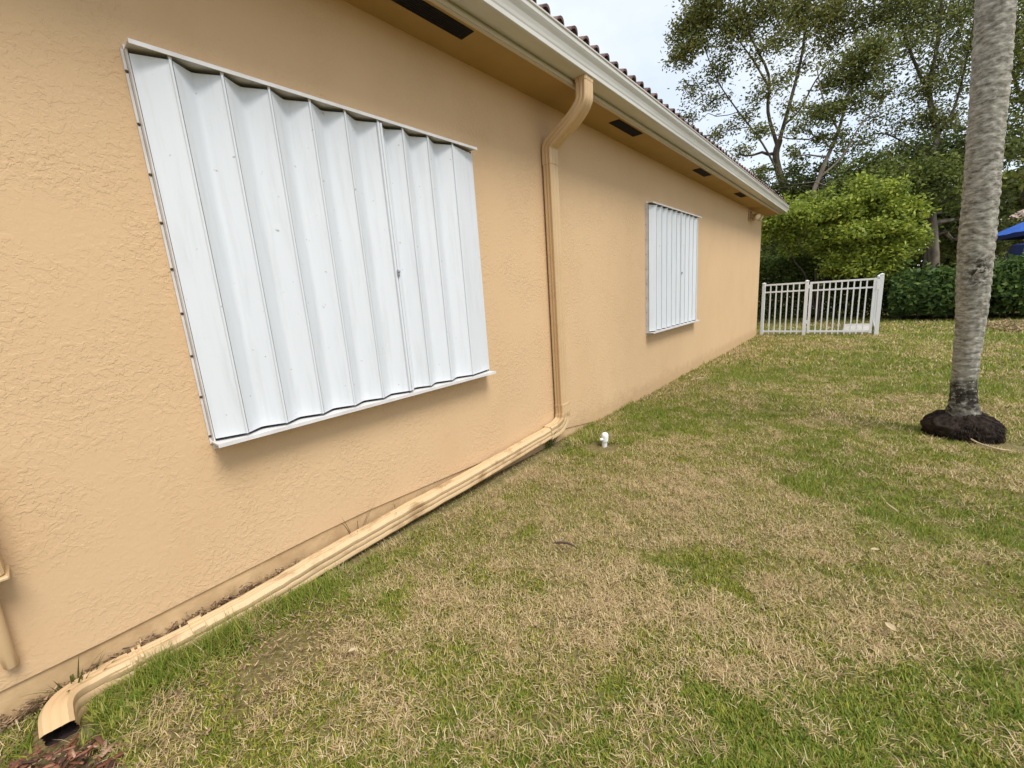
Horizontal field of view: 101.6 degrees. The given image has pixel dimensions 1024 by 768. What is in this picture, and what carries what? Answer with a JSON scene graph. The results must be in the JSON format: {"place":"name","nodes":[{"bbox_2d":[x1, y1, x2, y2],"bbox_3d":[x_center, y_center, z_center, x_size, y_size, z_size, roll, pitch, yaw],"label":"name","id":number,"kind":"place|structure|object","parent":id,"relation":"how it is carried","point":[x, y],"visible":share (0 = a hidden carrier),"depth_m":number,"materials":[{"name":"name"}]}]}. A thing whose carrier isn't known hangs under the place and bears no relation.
{"place":"outdoors","nodes":[
{"label":"outdoors","id":0,"kind":"place"},
{"bbox_2d":[0,294,1023,767],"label":"ground","id":1,"kind":"structure","parent":0,"point":[278,654],"depth_m":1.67,"materials":[{"name":"green plant"}]},
{"bbox_2d":[8,733,123,767],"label":"red mulch","id":2,"kind":"object","parent":1,"relation":"on","point":[81,757],"visible":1,"depth_m":1.15,"materials":[{"name":"brown wood"}]},
{"bbox_2d":[16,648,127,706],"bbox_3d":[-1.369,0.945,1.327,0.136,0.189,0.255,6,15,40],"label":"weed","id":3,"kind":"object","parent":1,"relation":"on","point":[72,678],"visible":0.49,"depth_m":1.33,"materials":[{"name":"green plant"}]},
{"bbox_2d":[0,554,311,731],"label":"wall litter","id":4,"kind":"object","parent":1,"relation":"on","point":[26,709],"depth_m":1.47,"materials":[{"name":"brown plant"}]},
{"bbox_2d":[166,591,371,738],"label":"leaf litter","id":5,"kind":"object","parent":1,"relation":"on","point":[254,699],"visible":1,"depth_m":1.40,"materials":[{"name":"brown plant"}]},
{"bbox_2d":[342,497,382,533],"bbox_3d":[-0.740,0.697,2.056,0.149,0.311,0.278,6,15,40],"label":"weed","id":6,"kind":"object","parent":1,"relation":"on","point":[349,532],"visible":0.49,"depth_m":2.08,"materials":[{"name":"plant"}]},
{"bbox_2d":[0,0,789,746],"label":"house","id":7,"kind":"structure","parent":1,"relation":"on","point":[286,282],"depth_m":1.77,"materials":[{"name":"paint"}]},
{"bbox_2d":[0,552,19,669],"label":"pipe","id":8,"kind":"object","parent":7,"relation":"attached to","point":[9,659],"visible":1,"depth_m":1.22,"materials":[{"name":"paint"}]},
{"bbox_2d":[748,208,763,220],"bbox_3d":[4.740,-3.276,8.091,0.211,0.238,0.344,6,15,40],"label":"security light","id":9,"kind":"object","parent":7,"relation":"attached to","point":[757,216],"visible":1,"depth_m":8.03,"materials":[{"name":"beige plastic"}]},
{"bbox_2d":[545,431,556,448],"bbox_3d":[0.339,0.430,3.330,0.146,0.219,0.292,0,13,21],"label":"weed","id":10,"kind":"object","parent":1,"relation":"on","point":[549,444],"visible":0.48,"depth_m":3.36,"materials":[{"name":"green plant"}]},
{"bbox_2d":[554,541,576,547],"bbox_3d":[0.254,0.749,1.955,0.116,0.017,0.016,2,13,27],"label":"twig","id":11,"kind":"object","parent":1,"relation":"on","point":[562,542],"visible":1,"depth_m":1.96,"materials":[{"name":"brown wood"}]},
{"bbox_2d":[600,432,607,446],"bbox_3d":[0.746,0.474,3.374,0.063,0.170,0.077,6,15,40],"label":"pipe riser","id":12,"kind":"object","parent":1,"relation":"on","point":[604,438],"visible":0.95,"depth_m":3.35,"materials":[{"name":"white plastic"}]},
{"bbox_2d":[657,0,883,246],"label":"spreading tree","id":13,"kind":"object","parent":1,"relation":"on","point":[697,22],"visible":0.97,"depth_m":15.78,"materials":[{"name":"green plant"}]},
{"bbox_2d":[760,280,808,334],"bbox_3d":[6.060,-1.659,9.313,0.874,1.235,0.072,6,15,40],"label":"picket fence","id":14,"kind":"object","parent":1,"relation":"on","point":[806,290],"visible":0.94,"depth_m":9.28,"materials":[{"name":"white metal"}]},
{"bbox_2d":[757,243,893,318],"bbox_3d":[7.657,-3.372,14.246,8.064,2.376,2.908,6,15,40],"label":"hedge","id":15,"kind":"object","parent":1,"relation":"on","point":[771,271],"visible":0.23,"depth_m":12.25,"materials":[{"name":"green plant"}]},
{"bbox_2d":[744,19,908,234],"bbox_3d":[10.169,-7.802,14.067,4.326,6.739,2.496,-1,12,15],"label":"leaning tree","id":16,"kind":"object","parent":1,"relation":"on","point":[861,57],"visible":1,"depth_m":13.31,"materials":[{"name":"green plant"}]},
{"bbox_2d":[761,169,941,319],"bbox_3d":[8.397,-3.546,11.126,4.434,3.714,2.480,6,15,40],"label":"bright shrub","id":17,"kind":"object","parent":1,"relation":"on","point":[846,220],"visible":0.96,"depth_m":10.34,"materials":[{"name":"green plant"}]},
{"bbox_2d":[842,323,868,332],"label":"concrete slab","id":18,"kind":"structure","parent":1,"relation":"on","point":[859,326],"depth_m":9.48,"materials":[{"name":"white concrete"}]},
{"bbox_2d":[750,141,964,267],"bbox_3d":[10.453,-5.640,13.740,3.265,4.420,6.776,-10,13,-27],"label":"rounded tree","id":19,"kind":"object","parent":1,"relation":"on","point":[929,175],"visible":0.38,"depth_m":12.45,"materials":[{"name":"green plant"}]},
{"bbox_2d":[873,273,884,334],"bbox_3d":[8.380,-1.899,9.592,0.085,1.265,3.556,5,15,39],"label":"fence post","id":20,"kind":"object","parent":1,"relation":"on","point":[877,306],"visible":0.85,"depth_m":8.30,"materials":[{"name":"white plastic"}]},
{"bbox_2d":[806,278,879,333],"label":"fence gate","id":21,"kind":"structure","parent":20,"relation":"attached to","point":[875,286],"depth_m":8.63,"materials":[{"name":"white metal"}]},
{"bbox_2d":[885,622,895,630],"bbox_3d":[1.270,0.814,1.400,0.028,0.006,0.026,6,15,40],"label":"dry leaf","id":22,"kind":"object","parent":1,"relation":"on","point":[891,626],"visible":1,"depth_m":1.40,"materials":[{"name":"plant"}]},
{"bbox_2d":[760,168,1023,292],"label":"wood","id":23,"kind":"object","parent":1,"relation":"on","point":[1006,177],"visible":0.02,"depth_m":21.30,"materials":[{"name":"brown plant"}]},
{"bbox_2d":[810,111,1023,269],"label":"pale trunk tree","id":24,"kind":"object","parent":1,"relation":"on","point":[943,233],"visible":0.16,"depth_m":12.88,"materials":[{"name":"green plant"}]},
{"bbox_2d":[813,0,1021,266],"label":"tall tree","id":25,"kind":"object","parent":1,"relation":"on","point":[894,11],"visible":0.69,"depth_m":14.90,"materials":[{"name":"green plant"}]},
{"bbox_2d":[883,249,1023,318],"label":"hedge","id":26,"kind":"object","parent":1,"relation":"on","point":[918,292],"visible":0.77,"depth_m":9.73,"materials":[{"name":"green plant"}]},
{"bbox_2d":[920,0,1016,451],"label":"palm tree","id":27,"kind":"object","parent":1,"relation":"on","point":[961,416],"visible":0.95,"depth_m":2.78,"materials":[{"name":"grey plant"}]},
{"bbox_2d":[949,0,1023,256],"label":"broad tree","id":28,"kind":"object","parent":1,"relation":"on","point":[1018,68],"visible":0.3,"depth_m":11.65,"materials":[{"name":"green plant"}]},
{"bbox_2d":[986,319,1023,331],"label":"brown mulch","id":29,"kind":"object","parent":1,"relation":"on","point":[1007,323],"visible":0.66,"depth_m":8.19,"materials":[{"name":"brown wood"}]},
{"bbox_2d":[994,209,1023,261],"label":"neighbour house","id":30,"kind":"structure","parent":1,"relation":"on","point":[1021,212],"depth_m":15.53,"materials":[{"name":"pink paint"}]},
{"bbox_2d":[996,222,1023,240],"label":"patio umbrella","id":31,"kind":"object","parent":1,"relation":"on","point":[1015,232],"visible":0.74,"depth_m":10.76,"materials":[{"name":"blue fabric"}]},
{"bbox_2d":[1006,243,1023,257],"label":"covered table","id":32,"kind":"object","parent":1,"relation":"on","point":[1015,249],"visible":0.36,"depth_m":10.26,"materials":[{"name":"blue fabric"}]},
{"bbox_2d":[537,0,1023,267],"label":"sky","id":33,"kind":"structure","parent":0,"point":[630,31],"materials":[{"name":"white"}]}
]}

